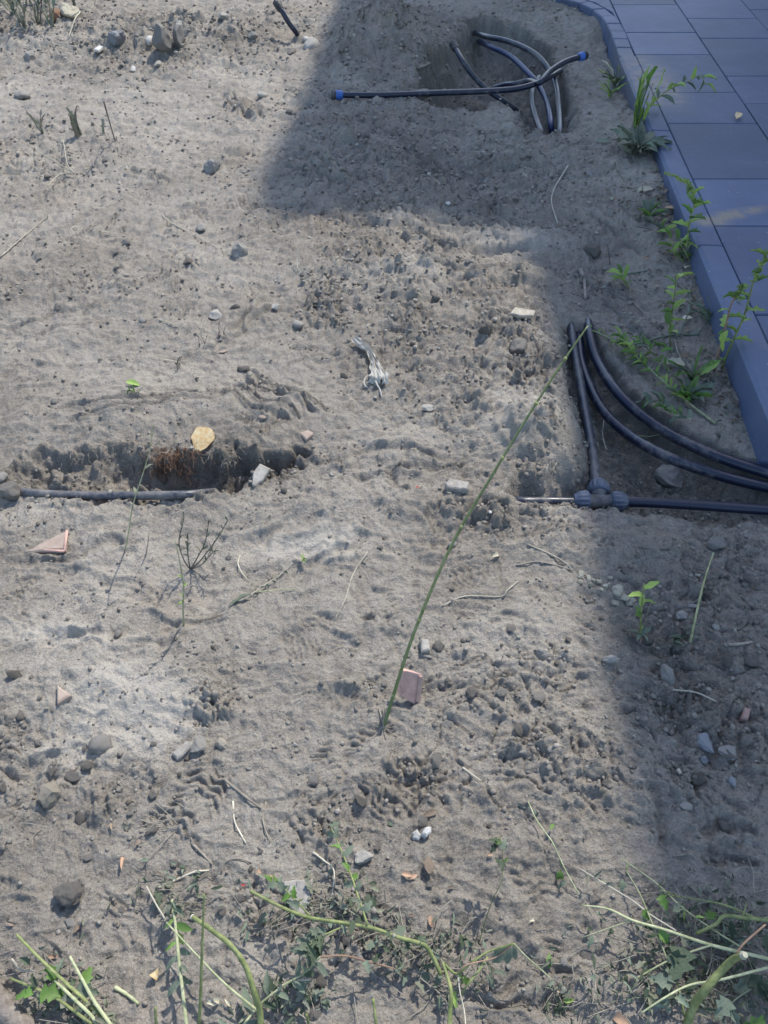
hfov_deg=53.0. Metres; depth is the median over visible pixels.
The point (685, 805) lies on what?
stone
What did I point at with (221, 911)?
soil clod
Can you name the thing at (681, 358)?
dry stalk
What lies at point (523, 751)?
stone
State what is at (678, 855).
twig
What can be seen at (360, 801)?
soil clod
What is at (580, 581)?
plaster crumb
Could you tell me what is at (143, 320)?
pebble
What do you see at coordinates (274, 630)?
ground
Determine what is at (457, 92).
water pipe
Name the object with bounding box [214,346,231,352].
fallen leaf
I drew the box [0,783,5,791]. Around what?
soil clod
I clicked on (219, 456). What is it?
roots
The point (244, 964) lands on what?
cut weed
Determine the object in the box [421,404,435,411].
stone
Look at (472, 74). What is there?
water pipe
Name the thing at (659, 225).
seedling
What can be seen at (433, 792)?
soil clod
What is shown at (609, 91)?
grass tuft
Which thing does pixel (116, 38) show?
stone
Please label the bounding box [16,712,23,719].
soil clod
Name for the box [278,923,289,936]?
soil clod
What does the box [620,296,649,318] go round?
twig
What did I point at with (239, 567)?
twig
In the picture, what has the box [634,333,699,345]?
dry stalk
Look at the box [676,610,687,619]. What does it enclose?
stone
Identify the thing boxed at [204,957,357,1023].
weed litter
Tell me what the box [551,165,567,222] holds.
dry stalk
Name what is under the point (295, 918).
stone
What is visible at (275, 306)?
stone chip
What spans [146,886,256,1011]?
cut weed
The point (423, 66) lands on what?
wood stub
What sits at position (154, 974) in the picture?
fallen leaf
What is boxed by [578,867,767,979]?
pulled weed
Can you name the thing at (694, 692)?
twig
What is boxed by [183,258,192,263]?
soil clod
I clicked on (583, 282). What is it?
bark piece
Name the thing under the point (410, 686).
roof tile shard
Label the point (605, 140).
fallen leaf
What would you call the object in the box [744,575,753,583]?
soil clod
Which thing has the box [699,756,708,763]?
stone
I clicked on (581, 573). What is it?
plaster crumb
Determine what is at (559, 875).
cut weed
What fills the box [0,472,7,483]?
stone
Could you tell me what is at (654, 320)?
weed litter
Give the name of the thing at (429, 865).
fallen leaf
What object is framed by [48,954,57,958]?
fallen leaf
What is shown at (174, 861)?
soil clod
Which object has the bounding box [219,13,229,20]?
stone
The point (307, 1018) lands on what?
weed stub
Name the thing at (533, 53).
water pipe
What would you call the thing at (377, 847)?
soil clod
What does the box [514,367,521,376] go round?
soil clod
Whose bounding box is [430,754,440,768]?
soil clod
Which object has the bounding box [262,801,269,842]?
twig
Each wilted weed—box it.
[228,563,291,607]
[554,985,572,1011]
[669,633,686,645]
[675,374,717,402]
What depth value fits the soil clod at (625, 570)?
1.86 m
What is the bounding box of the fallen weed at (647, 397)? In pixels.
[590,324,716,424]
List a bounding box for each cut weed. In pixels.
[9,933,111,1023]
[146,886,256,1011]
[164,899,192,1023]
[190,914,263,1023]
[197,894,214,1023]
[241,940,328,1023]
[248,821,442,985]
[418,943,551,1023]
[528,802,578,893]
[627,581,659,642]
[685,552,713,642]
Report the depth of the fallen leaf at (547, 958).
1.29 m
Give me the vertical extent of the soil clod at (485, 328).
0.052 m
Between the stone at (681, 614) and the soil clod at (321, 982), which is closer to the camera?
the soil clod at (321, 982)
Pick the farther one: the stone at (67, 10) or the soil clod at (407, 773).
the stone at (67, 10)
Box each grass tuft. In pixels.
[0,0,16,14]
[1,0,26,27]
[13,0,41,24]
[33,0,54,27]
[595,60,623,85]
[599,75,630,97]
[633,66,664,128]
[667,345,726,380]
[677,285,747,320]
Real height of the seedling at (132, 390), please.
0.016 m
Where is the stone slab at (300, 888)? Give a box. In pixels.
[283,879,312,919]
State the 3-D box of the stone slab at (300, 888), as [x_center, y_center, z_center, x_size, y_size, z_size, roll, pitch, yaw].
[-0.153,0.681,1.355,0.054,0.018,0.065,0,53,0]
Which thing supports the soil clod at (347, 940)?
on the ground at (274, 630)
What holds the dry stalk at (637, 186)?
on the ground at (274, 630)
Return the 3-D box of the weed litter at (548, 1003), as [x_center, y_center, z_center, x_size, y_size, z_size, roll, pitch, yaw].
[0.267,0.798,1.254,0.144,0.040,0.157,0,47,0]
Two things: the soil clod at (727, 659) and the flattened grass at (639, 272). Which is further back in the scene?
the flattened grass at (639, 272)
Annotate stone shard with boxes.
[152,22,172,51]
[172,20,183,48]
[252,464,269,486]
[510,307,534,318]
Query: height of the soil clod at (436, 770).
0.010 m
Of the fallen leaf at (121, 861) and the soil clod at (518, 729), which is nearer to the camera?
the fallen leaf at (121, 861)
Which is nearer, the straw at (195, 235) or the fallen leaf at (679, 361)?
the fallen leaf at (679, 361)
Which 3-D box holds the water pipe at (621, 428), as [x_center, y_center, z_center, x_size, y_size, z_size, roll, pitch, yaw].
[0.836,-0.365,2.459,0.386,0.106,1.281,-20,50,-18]
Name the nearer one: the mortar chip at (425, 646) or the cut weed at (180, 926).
the cut weed at (180, 926)
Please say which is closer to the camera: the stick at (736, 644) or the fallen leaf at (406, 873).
the fallen leaf at (406, 873)
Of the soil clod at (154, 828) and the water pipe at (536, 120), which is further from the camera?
the water pipe at (536, 120)
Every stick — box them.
[103,101,114,140]
[639,546,671,549]
[727,641,752,645]
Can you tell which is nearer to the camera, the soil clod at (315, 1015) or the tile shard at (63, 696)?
the soil clod at (315, 1015)
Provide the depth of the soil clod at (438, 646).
1.68 m
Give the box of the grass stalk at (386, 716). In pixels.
[368,326,588,742]
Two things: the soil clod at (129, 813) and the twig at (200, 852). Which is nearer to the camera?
the twig at (200, 852)
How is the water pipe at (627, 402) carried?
on the ground at (274, 630)
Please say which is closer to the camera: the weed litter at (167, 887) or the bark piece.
the weed litter at (167, 887)
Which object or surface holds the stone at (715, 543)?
on the ground at (274, 630)
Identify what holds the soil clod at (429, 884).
on the ground at (274, 630)
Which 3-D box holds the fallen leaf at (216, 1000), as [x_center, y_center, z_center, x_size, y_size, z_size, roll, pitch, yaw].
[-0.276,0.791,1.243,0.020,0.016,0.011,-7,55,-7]
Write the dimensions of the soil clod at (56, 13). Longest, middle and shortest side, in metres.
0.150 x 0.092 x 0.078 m
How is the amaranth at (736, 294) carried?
on the ground at (274, 630)
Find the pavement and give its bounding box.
[553,0,767,465]
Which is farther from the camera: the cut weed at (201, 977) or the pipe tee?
the pipe tee
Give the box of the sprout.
[175,540,186,624]
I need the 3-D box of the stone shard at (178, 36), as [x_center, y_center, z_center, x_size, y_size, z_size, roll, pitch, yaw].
[-1.193,-2.764,4.465,0.065,0.129,0.167,-5,47,-5]
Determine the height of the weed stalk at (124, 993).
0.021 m
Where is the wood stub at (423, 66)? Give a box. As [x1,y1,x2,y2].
[416,62,430,69]
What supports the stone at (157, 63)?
on the ground at (274, 630)
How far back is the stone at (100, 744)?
1.52 m
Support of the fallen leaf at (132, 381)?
on the ground at (274, 630)
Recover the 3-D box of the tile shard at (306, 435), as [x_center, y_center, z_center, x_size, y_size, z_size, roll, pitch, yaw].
[-0.220,-0.220,2.206,0.033,0.013,0.034,-31,54,-26]
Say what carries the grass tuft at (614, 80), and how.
on the ground at (274, 630)
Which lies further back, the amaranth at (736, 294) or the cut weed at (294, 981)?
the amaranth at (736, 294)
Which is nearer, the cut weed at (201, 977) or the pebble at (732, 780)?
the cut weed at (201, 977)
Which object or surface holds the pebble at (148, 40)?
on the ground at (274, 630)
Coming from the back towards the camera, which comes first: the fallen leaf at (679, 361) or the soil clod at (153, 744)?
the fallen leaf at (679, 361)
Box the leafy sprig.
[479,836,508,942]
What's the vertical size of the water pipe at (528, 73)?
0.175 m
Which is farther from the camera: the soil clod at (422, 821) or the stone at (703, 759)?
the stone at (703, 759)
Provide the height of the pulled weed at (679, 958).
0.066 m
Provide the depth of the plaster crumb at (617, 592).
1.82 m
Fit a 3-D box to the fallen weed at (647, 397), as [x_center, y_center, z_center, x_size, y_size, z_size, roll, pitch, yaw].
[0.851,-0.459,2.482,0.234,0.109,0.581,-13,48,-12]
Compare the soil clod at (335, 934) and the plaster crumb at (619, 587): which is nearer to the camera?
the soil clod at (335, 934)
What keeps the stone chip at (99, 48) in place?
on the ground at (274, 630)
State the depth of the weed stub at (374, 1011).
1.21 m
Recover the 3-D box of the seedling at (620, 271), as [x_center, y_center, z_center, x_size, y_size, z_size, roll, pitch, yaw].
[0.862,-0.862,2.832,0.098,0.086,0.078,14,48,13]
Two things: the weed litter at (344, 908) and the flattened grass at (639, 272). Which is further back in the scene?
the flattened grass at (639, 272)
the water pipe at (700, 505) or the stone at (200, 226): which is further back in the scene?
the stone at (200, 226)
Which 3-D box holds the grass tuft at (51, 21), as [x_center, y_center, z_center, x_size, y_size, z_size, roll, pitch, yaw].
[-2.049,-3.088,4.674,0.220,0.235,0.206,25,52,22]
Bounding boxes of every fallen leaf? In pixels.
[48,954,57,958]
[120,857,124,869]
[126,379,139,385]
[150,967,158,979]
[206,997,219,1005]
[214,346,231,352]
[225,999,231,1006]
[402,871,412,876]
[423,809,436,816]
[424,856,433,873]
[428,916,433,926]
[546,953,551,968]
[596,139,610,142]
[613,1012,629,1023]
[637,186,653,191]
[660,357,684,365]
[735,112,741,118]
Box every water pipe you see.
[20,487,216,499]
[279,8,299,35]
[343,68,562,97]
[454,47,518,111]
[473,30,562,132]
[477,38,554,133]
[491,54,579,87]
[514,496,574,504]
[529,75,544,134]
[567,321,600,480]
[576,331,767,492]
[584,314,767,478]
[628,497,767,514]
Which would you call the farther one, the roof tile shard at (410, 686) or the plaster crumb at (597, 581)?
the plaster crumb at (597, 581)
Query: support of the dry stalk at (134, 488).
on the ground at (274, 630)
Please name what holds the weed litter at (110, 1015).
on the ground at (274, 630)
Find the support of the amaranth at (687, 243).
on the ground at (274, 630)
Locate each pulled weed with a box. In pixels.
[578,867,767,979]
[586,857,767,980]
[640,924,767,1023]
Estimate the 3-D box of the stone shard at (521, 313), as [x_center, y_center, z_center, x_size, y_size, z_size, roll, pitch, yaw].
[0.465,-0.669,2.586,0.090,0.013,0.043,2,55,-2]
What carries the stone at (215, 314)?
on the ground at (274, 630)
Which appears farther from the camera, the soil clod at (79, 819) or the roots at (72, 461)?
the roots at (72, 461)
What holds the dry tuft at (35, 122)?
on the ground at (274, 630)
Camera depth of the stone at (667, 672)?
1.67 m
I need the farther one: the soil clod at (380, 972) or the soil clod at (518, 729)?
the soil clod at (518, 729)
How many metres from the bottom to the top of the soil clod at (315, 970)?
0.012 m
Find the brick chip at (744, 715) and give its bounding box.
[739,707,750,721]
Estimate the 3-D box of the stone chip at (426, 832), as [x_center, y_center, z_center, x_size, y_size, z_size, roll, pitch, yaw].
[0.078,0.592,1.422,0.018,0.018,0.019,10,52,-10]
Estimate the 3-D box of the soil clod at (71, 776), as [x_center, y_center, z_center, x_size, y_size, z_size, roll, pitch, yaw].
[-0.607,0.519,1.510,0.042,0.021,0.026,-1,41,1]
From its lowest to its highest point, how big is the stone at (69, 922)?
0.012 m
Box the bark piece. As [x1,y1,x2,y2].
[578,268,586,299]
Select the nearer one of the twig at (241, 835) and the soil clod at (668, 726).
the twig at (241, 835)
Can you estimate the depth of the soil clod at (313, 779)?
1.50 m
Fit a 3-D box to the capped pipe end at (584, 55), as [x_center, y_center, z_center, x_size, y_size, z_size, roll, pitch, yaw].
[1.110,-2.551,4.310,0.063,0.047,0.047,-29,53,-25]
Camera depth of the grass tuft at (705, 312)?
2.63 m
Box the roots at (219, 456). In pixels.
[182,449,260,469]
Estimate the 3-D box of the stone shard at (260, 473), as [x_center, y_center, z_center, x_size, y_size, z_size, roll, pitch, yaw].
[-0.333,-0.097,2.084,0.044,0.016,0.074,0,61,0]
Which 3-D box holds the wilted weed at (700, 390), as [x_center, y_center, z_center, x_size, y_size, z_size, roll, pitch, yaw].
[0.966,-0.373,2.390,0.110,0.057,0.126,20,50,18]
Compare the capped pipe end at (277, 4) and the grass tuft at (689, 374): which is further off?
the capped pipe end at (277, 4)
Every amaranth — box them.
[657,171,710,262]
[700,242,767,374]
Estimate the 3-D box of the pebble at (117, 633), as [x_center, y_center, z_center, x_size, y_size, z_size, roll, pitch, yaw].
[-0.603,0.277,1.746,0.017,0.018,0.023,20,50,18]
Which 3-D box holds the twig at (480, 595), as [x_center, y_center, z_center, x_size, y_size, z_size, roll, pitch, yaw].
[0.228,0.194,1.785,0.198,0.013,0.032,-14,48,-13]
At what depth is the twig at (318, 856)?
1.38 m
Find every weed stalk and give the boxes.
[11,958,34,971]
[114,985,138,1004]
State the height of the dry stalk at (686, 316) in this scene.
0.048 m
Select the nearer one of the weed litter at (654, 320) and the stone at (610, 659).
the stone at (610, 659)
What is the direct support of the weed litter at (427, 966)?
on the ground at (274, 630)
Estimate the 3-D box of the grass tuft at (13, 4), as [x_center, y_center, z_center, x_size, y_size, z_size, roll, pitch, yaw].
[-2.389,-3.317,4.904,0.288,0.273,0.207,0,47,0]
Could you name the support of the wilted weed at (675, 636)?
on the ground at (274, 630)
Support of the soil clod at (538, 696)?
on the ground at (274, 630)
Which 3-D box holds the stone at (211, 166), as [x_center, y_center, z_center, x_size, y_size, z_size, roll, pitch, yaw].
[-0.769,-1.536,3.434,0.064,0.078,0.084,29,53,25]
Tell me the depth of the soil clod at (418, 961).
1.28 m
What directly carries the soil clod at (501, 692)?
on the ground at (274, 630)
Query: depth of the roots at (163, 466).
2.13 m
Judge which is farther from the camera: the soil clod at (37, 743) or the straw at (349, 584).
the straw at (349, 584)
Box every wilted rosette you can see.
[610,118,672,152]
[617,123,655,154]
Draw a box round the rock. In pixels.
[0,983,35,1023]
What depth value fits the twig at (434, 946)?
1.29 m
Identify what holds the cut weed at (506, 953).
on the ground at (274, 630)
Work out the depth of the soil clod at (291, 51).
4.51 m
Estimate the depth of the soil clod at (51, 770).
1.50 m
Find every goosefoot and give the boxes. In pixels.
[642,65,717,115]
[661,272,695,346]
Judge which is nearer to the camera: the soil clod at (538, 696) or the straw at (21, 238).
the soil clod at (538, 696)
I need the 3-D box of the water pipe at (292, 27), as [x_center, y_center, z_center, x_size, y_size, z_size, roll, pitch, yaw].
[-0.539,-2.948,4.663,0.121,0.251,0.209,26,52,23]
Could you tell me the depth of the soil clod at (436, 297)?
2.66 m
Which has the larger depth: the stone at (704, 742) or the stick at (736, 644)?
the stick at (736, 644)
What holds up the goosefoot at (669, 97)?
on the ground at (274, 630)
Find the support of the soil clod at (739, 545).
on the ground at (274, 630)
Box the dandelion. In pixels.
[638,196,669,220]
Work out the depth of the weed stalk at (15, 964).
1.27 m
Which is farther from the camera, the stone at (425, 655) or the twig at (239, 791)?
the stone at (425, 655)
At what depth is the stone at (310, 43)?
4.54 m
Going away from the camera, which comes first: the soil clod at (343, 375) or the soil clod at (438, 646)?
the soil clod at (438, 646)
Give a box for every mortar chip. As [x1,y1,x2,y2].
[172,741,192,760]
[420,638,429,653]
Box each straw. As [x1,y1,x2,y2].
[0,214,49,257]
[162,215,232,255]
[334,552,367,620]
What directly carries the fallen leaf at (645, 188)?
on the ground at (274, 630)
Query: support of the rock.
on the ground at (274, 630)
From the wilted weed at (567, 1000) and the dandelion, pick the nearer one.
the wilted weed at (567, 1000)
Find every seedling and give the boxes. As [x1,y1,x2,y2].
[127,384,140,394]
[607,264,630,288]
[652,218,671,233]
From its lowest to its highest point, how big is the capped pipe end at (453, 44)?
0.056 m
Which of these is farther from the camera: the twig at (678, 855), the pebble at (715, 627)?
the pebble at (715, 627)
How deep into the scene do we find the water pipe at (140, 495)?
2.02 m
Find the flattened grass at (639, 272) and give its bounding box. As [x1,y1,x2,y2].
[627,269,657,274]
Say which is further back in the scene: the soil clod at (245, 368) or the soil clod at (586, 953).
the soil clod at (245, 368)
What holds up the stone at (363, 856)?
on the ground at (274, 630)
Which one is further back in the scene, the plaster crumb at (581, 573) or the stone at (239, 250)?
the stone at (239, 250)
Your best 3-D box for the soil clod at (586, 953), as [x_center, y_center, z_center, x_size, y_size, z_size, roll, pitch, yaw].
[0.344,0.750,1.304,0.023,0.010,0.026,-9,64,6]
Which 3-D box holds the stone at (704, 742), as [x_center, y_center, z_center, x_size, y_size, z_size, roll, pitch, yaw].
[0.658,0.476,1.581,0.032,0.025,0.048,-12,50,-1]
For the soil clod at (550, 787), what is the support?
on the ground at (274, 630)
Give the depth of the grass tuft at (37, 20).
4.77 m
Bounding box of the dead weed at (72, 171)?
[35,141,74,185]
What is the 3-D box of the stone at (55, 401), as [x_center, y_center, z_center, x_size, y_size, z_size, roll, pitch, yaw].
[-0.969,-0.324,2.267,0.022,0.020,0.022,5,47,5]
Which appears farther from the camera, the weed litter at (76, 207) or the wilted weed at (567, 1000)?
the weed litter at (76, 207)
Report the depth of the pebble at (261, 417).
2.21 m
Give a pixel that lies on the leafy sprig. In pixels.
(495, 841)
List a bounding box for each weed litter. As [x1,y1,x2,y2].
[0,800,196,862]
[0,920,116,1023]
[25,128,167,253]
[106,858,222,931]
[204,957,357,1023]
[219,855,391,966]
[340,900,492,1019]
[526,947,587,1023]
[530,857,767,1023]
[592,163,728,403]
[644,166,739,437]
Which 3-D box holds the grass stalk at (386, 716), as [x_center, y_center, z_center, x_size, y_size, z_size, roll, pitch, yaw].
[0.168,0.051,1.510,0.067,0.634,0.672,27,52,23]
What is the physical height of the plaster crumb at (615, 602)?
0.013 m
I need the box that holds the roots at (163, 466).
[132,445,214,486]
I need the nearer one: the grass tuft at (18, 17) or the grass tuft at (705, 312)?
the grass tuft at (705, 312)
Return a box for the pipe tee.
[572,477,628,511]
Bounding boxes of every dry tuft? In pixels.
[25,109,44,133]
[66,104,81,136]
[95,118,104,133]
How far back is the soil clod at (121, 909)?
1.35 m
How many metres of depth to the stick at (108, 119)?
3.52 m
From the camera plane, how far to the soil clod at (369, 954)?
1.29 m
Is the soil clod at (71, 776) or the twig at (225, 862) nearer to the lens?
the twig at (225, 862)
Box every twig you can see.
[158,869,208,888]
[191,843,212,864]
[220,858,250,871]
[223,778,261,808]
[232,801,245,843]
[237,555,247,579]
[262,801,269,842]
[312,851,334,894]
[433,923,441,976]
[442,581,517,605]
[462,767,481,781]
[516,561,571,570]
[527,544,573,570]
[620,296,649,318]
[672,853,688,856]
[673,689,715,701]
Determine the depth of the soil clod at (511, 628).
1.72 m
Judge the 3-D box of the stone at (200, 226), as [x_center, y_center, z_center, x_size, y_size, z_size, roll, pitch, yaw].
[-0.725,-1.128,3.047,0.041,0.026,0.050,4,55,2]
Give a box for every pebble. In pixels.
[114,630,121,638]
[139,317,146,322]
[145,35,152,45]
[258,415,265,419]
[560,957,567,966]
[711,624,719,630]
[728,775,736,786]
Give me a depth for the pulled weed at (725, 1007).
1.21 m
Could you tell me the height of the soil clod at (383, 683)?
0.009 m
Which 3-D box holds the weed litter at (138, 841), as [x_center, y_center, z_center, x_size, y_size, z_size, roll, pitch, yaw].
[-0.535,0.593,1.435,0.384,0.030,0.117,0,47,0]
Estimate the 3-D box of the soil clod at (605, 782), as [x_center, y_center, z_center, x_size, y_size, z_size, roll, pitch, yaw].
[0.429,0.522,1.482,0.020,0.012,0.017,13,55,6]
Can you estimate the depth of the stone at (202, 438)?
2.15 m
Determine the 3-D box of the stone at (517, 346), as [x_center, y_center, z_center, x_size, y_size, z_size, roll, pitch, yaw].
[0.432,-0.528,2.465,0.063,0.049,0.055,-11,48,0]
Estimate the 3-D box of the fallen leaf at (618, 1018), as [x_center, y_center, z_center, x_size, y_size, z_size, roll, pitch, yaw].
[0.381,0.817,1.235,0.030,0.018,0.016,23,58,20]
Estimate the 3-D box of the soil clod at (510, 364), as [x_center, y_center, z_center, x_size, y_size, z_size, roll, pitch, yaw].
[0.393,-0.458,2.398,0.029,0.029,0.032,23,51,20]
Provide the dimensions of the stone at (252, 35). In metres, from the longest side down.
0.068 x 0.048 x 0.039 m
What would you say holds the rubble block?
on the ground at (274, 630)
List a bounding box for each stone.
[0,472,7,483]
[0,481,20,499]
[14,90,30,99]
[51,398,58,404]
[59,3,79,19]
[64,918,74,926]
[88,734,112,755]
[108,30,125,46]
[154,60,160,66]
[190,735,205,752]
[191,427,214,450]
[196,223,205,230]
[203,159,219,174]
[208,309,221,319]
[215,737,226,749]
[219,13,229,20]
[231,243,247,258]
[247,31,257,39]
[256,91,267,97]
[292,915,304,922]
[293,320,303,327]
[304,37,319,49]
[355,850,373,864]
[419,654,431,657]
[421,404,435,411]
[517,747,527,754]
[602,655,618,663]
[653,464,682,487]
[660,664,674,685]
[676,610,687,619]
[679,801,692,810]
[688,604,699,607]
[697,732,713,753]
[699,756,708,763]
[707,537,726,550]
[718,744,735,760]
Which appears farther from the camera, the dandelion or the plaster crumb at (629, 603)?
the dandelion
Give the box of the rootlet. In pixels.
[602,419,605,448]
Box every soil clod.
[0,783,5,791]
[6,670,21,678]
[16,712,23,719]
[24,50,35,60]
[34,739,41,746]
[38,782,61,808]
[46,763,55,776]
[48,8,62,22]
[52,479,60,484]
[53,881,81,906]
[64,770,80,782]
[75,812,84,825]
[80,760,91,772]
[83,853,91,861]
[118,906,124,912]
[122,239,129,244]
[126,810,133,816]
[146,823,158,835]
[149,790,158,798]
[150,741,156,746]
[169,859,177,867]
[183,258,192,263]
[217,906,226,915]
[237,365,249,371]
[237,894,245,903]
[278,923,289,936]
[287,48,296,55]
[308,773,318,785]
[309,1005,321,1020]
[312,964,318,973]
[314,975,326,988]
[330,928,337,936]
[339,40,351,51]
[340,372,347,378]
[340,931,353,945]
[355,795,366,806]
[362,945,375,957]
[374,844,380,851]
[376,968,383,975]
[380,680,386,686]
[404,767,412,775]
[415,958,422,966]
[417,815,427,827]
[425,882,433,887]
[429,789,435,795]
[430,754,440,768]
[432,295,439,300]
[432,640,444,651]
[433,768,439,773]
[467,686,477,696]
[478,321,492,335]
[495,688,507,697]
[506,360,514,368]
[507,624,515,632]
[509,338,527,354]
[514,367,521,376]
[514,723,522,736]
[533,691,544,702]
[546,782,553,791]
[580,946,591,958]
[583,244,601,258]
[601,778,611,787]
[622,566,629,573]
[642,637,653,643]
[662,723,674,732]
[690,773,706,787]
[718,820,731,833]
[722,653,733,665]
[724,749,734,758]
[736,539,742,549]
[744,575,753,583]
[744,656,759,667]
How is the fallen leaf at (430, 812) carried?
on the ground at (274, 630)
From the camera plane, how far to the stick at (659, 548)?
1.90 m
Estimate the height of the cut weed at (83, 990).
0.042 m
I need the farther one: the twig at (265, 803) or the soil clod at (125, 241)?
the soil clod at (125, 241)
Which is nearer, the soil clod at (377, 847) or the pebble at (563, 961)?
the pebble at (563, 961)
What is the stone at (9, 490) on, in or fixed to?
on the ground at (274, 630)
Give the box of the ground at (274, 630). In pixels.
[0,0,767,1023]
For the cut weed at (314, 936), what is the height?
0.096 m
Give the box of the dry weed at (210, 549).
[177,512,228,569]
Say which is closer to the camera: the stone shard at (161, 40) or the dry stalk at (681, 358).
the dry stalk at (681, 358)
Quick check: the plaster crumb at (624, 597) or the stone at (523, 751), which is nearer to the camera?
the stone at (523, 751)
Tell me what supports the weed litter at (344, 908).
on the ground at (274, 630)
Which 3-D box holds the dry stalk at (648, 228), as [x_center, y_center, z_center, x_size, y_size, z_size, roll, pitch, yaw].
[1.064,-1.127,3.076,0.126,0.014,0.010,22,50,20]
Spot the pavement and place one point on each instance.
(718, 151)
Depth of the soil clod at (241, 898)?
1.35 m
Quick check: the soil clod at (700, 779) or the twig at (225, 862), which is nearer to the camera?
the twig at (225, 862)
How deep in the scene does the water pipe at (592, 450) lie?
2.37 m
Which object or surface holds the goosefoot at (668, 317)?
on the ground at (274, 630)
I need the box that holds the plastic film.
[351,336,389,395]
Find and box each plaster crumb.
[576,579,583,584]
[578,570,584,575]
[595,579,601,584]
[611,588,620,595]
[611,600,618,605]
[614,584,622,591]
[620,594,629,600]
[625,600,632,606]
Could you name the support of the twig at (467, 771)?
on the ground at (274, 630)
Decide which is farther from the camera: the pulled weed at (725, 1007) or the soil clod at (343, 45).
the soil clod at (343, 45)
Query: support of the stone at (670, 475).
on the ground at (274, 630)
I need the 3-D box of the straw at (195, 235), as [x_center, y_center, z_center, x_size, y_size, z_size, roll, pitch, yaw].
[-0.747,-1.087,3.026,0.021,0.027,0.511,-33,55,-27]
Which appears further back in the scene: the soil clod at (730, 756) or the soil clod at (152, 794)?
the soil clod at (730, 756)
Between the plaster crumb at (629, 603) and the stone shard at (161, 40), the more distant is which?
the stone shard at (161, 40)
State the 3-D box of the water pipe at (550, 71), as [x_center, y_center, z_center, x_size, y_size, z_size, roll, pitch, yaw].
[0.869,-2.375,4.259,0.509,0.198,0.356,0,47,0]
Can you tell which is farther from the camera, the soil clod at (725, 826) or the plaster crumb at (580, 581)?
the plaster crumb at (580, 581)
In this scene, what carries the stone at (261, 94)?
on the ground at (274, 630)
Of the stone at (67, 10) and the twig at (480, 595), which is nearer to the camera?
the twig at (480, 595)
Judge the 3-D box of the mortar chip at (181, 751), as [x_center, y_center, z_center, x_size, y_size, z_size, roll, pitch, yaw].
[-0.399,0.475,1.541,0.020,0.016,0.048,33,55,27]
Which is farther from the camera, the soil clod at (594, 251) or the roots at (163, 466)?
the soil clod at (594, 251)
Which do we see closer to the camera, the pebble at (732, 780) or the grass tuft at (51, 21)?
the pebble at (732, 780)
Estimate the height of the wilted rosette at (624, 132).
0.117 m
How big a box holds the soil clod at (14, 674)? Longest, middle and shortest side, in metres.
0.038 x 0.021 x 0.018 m
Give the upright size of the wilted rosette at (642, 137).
0.093 m
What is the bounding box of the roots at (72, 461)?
[26,444,167,469]
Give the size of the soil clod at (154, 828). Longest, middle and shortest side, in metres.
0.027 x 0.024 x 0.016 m
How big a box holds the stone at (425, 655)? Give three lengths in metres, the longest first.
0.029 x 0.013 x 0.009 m
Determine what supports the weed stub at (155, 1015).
on the ground at (274, 630)
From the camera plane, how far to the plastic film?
2.39 m
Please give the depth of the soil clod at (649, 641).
1.75 m
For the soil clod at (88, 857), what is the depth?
1.41 m
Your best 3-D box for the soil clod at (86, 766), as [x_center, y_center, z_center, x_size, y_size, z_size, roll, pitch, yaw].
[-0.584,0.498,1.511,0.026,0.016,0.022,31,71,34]
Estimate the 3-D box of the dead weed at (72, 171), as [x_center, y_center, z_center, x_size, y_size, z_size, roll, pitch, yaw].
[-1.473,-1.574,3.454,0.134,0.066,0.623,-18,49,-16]
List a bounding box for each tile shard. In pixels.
[26,530,67,553]
[57,685,71,704]
[300,430,313,441]
[398,668,422,703]
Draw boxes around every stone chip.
[94,45,103,52]
[272,303,278,309]
[412,829,420,839]
[421,827,431,838]
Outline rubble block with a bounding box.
[445,478,468,494]
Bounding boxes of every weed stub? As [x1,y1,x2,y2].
[154,1006,157,1023]
[305,1013,309,1023]
[372,998,376,1023]
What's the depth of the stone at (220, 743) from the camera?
1.54 m
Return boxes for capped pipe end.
[273,0,283,12]
[331,90,342,99]
[449,40,458,52]
[577,51,588,60]
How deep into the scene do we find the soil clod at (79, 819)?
1.46 m
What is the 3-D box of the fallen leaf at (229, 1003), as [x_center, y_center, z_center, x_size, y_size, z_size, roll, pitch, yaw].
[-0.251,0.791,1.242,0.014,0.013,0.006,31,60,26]
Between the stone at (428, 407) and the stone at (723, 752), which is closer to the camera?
the stone at (723, 752)
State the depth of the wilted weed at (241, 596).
1.82 m
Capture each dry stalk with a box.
[68,11,79,38]
[125,426,152,550]
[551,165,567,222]
[620,180,663,187]
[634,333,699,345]
[635,225,664,234]
[674,339,706,382]
[675,289,690,338]
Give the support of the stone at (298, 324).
on the ground at (274, 630)
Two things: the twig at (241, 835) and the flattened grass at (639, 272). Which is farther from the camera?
the flattened grass at (639, 272)
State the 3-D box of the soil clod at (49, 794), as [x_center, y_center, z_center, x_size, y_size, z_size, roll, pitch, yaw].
[-0.639,0.540,1.474,0.036,0.043,0.048,30,53,25]
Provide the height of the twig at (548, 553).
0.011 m
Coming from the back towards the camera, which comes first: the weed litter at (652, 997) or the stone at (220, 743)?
the stone at (220, 743)
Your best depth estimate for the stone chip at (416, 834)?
1.42 m
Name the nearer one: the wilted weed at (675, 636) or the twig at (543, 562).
the wilted weed at (675, 636)

